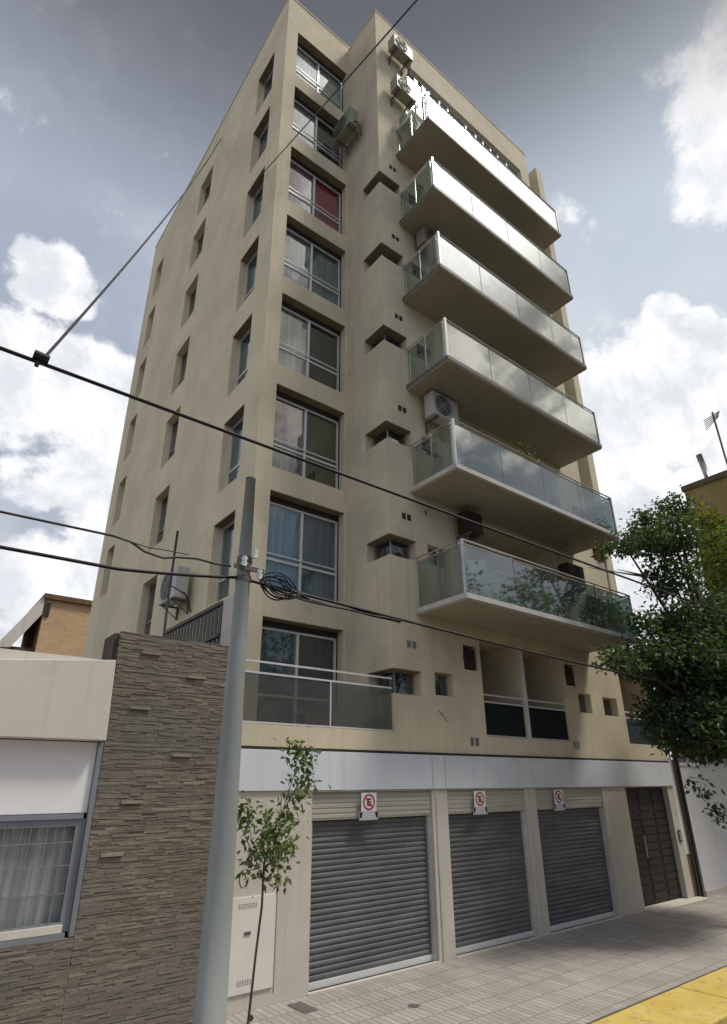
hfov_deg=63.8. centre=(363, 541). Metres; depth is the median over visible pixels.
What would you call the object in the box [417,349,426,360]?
window
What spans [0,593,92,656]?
brick house
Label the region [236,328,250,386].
window
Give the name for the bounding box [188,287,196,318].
window
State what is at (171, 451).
window
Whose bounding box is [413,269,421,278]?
window
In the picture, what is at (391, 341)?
corner window
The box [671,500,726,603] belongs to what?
street tree
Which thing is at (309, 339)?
window
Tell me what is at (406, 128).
ac unit
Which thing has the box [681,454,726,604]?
olive building
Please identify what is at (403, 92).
ac unit
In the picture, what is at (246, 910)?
meter cupboard door
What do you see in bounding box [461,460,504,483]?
window
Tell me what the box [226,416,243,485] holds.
window
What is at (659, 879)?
entrance door
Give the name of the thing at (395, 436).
corner window
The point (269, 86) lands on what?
window
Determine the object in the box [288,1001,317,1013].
meter cover
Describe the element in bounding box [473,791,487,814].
no parking sign
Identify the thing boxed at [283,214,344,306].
window
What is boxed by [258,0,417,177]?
service cable
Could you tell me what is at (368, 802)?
no parking sign
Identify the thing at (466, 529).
ac unit
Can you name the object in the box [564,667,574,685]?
window
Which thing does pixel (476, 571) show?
balcony chair
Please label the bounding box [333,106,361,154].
ac unit
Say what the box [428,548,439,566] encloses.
window
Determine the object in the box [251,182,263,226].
window
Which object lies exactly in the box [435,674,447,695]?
window
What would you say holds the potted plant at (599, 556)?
on the apartment building at (303, 302)
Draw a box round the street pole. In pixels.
[193,476,264,1023]
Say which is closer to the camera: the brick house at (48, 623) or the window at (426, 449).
the window at (426, 449)
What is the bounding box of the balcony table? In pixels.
[474,571,523,606]
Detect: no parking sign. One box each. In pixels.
[359,793,377,820]
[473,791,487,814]
[553,790,564,810]
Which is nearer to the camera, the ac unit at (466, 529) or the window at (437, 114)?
the ac unit at (466, 529)
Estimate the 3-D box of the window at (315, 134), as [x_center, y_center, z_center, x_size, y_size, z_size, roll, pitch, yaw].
[-1.373,-12.105,17.388,1.870,2.118,0.344,16,-28,-35]
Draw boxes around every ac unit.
[159,565,190,619]
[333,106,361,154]
[388,33,412,78]
[390,74,415,111]
[399,110,420,140]
[416,225,444,270]
[424,390,458,443]
[456,510,482,553]
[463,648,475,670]
[557,562,585,604]
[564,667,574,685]
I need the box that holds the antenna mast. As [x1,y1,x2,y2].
[162,531,181,636]
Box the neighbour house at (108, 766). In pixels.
[0,631,228,1023]
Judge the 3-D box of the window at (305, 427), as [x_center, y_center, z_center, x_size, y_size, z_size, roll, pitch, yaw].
[-1.293,-2.270,13.266,1.870,2.118,0.344,16,-28,-35]
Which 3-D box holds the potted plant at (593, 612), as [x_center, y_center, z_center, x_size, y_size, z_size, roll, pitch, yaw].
[5.488,1.714,13.800,1.141,1.043,0.806,16,-28,-35]
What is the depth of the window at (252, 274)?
15.87 m
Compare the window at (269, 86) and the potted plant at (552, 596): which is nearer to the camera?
the potted plant at (552, 596)
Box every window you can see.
[0,818,85,931]
[43,602,50,616]
[144,581,156,634]
[156,494,168,544]
[168,418,178,459]
[179,350,187,384]
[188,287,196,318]
[196,233,203,258]
[204,182,210,204]
[215,520,234,601]
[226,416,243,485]
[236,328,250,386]
[244,250,257,300]
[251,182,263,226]
[256,616,342,727]
[257,122,268,160]
[262,70,272,103]
[265,490,343,601]
[272,383,343,488]
[278,293,344,390]
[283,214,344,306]
[288,146,345,233]
[292,86,340,167]
[296,33,345,110]
[370,252,397,265]
[371,333,400,347]
[372,428,404,444]
[374,539,408,558]
[376,671,413,695]
[407,69,522,198]
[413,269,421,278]
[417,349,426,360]
[422,442,432,455]
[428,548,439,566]
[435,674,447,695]
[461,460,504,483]
[469,552,518,605]
[549,498,555,505]
[578,694,586,712]
[603,699,611,715]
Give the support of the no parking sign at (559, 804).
attached to the apartment building at (303, 302)
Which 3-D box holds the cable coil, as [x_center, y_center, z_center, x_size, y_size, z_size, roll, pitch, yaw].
[-0.879,0.551,6.705,0.695,0.297,0.157,16,-28,-35]
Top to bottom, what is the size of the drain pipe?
6.182 m
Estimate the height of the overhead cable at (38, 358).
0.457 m
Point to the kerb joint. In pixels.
(649, 998)
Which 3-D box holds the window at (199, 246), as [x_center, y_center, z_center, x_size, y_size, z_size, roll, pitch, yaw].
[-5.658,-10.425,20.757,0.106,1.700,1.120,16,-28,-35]
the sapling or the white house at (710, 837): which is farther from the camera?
the white house at (710, 837)
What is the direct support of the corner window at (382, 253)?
in the apartment building at (303, 302)
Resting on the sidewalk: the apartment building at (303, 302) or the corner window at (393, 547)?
the apartment building at (303, 302)
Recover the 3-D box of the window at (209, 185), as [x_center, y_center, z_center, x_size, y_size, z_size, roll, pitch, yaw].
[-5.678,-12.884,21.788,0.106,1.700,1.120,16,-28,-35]
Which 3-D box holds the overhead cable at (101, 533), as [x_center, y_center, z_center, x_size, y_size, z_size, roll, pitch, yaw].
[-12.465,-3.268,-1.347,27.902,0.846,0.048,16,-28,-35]
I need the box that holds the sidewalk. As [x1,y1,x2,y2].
[226,891,726,1023]
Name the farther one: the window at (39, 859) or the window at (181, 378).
the window at (181, 378)
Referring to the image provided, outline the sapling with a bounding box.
[234,726,331,1023]
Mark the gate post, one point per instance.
(680, 813)
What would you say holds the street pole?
on the sidewalk
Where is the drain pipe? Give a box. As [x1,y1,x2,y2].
[674,756,705,896]
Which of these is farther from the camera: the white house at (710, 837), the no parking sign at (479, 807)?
the white house at (710, 837)
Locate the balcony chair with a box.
[459,560,489,597]
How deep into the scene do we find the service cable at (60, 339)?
6.98 m
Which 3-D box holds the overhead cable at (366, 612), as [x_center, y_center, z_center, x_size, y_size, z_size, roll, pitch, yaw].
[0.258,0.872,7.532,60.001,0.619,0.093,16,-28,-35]
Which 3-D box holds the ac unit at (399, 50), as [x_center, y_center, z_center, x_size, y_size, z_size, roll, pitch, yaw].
[1.159,-15.109,18.231,0.868,0.856,0.446,16,-28,-35]
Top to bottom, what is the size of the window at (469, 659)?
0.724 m
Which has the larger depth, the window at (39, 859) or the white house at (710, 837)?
the white house at (710, 837)
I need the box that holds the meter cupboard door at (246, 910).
[228,893,275,996]
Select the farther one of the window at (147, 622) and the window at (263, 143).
the window at (263, 143)
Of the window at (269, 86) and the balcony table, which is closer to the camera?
the balcony table
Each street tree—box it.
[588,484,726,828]
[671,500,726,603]
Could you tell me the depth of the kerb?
7.35 m
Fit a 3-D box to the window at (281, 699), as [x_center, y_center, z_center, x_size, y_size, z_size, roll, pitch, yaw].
[-1.252,2.647,11.205,1.870,2.118,0.344,16,-28,-35]
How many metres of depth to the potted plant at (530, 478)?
13.86 m
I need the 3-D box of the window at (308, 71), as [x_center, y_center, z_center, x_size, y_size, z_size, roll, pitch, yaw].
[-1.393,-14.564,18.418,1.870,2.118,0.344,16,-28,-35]
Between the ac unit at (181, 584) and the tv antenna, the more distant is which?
the tv antenna
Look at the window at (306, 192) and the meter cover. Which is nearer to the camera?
the meter cover
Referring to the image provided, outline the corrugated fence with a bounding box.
[164,600,223,644]
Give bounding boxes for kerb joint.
[589,966,725,1023]
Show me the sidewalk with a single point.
(588, 974)
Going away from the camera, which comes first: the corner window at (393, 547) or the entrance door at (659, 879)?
the corner window at (393, 547)
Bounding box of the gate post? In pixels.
[666,747,689,853]
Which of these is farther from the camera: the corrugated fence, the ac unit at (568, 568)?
the ac unit at (568, 568)
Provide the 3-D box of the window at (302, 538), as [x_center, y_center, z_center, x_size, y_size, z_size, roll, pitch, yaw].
[-1.272,0.189,12.236,1.870,2.118,0.344,16,-28,-35]
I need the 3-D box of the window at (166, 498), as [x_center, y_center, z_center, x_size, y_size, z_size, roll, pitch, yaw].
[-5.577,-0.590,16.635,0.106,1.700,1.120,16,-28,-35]
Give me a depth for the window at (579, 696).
14.24 m
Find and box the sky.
[0,0,726,758]
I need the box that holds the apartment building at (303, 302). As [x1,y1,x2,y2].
[83,0,708,1015]
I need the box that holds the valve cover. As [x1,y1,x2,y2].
[408,1004,418,1007]
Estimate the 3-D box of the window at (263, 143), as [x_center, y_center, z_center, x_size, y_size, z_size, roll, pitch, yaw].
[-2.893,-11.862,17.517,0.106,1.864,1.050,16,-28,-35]
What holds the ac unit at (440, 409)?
attached to the apartment building at (303, 302)
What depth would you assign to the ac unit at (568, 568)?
14.69 m
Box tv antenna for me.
[704,410,726,464]
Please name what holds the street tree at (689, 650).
on the sidewalk
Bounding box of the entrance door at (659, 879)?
[625,788,681,905]
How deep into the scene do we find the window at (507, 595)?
15.32 m
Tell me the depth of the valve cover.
7.48 m
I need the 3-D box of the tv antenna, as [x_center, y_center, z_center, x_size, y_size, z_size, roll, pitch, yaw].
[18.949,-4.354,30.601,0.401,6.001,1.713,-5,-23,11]
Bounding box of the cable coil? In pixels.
[259,572,312,600]
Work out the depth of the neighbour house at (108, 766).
6.99 m
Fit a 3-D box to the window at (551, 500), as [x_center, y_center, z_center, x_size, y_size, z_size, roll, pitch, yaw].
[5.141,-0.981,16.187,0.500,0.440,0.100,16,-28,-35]
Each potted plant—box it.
[505,441,545,498]
[536,579,575,617]
[575,594,613,628]
[592,545,607,561]
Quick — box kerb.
[591,966,726,1023]
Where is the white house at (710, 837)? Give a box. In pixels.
[671,749,726,895]
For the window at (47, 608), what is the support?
in the brick house at (48, 623)
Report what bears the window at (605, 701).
in the apartment building at (303, 302)
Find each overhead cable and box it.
[0,346,726,614]
[0,510,230,566]
[0,545,687,687]
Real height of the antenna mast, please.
2.951 m
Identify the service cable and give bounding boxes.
[46,139,220,354]
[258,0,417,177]
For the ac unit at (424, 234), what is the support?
attached to the apartment building at (303, 302)
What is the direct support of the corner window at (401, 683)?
in the apartment building at (303, 302)
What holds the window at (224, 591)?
in the apartment building at (303, 302)

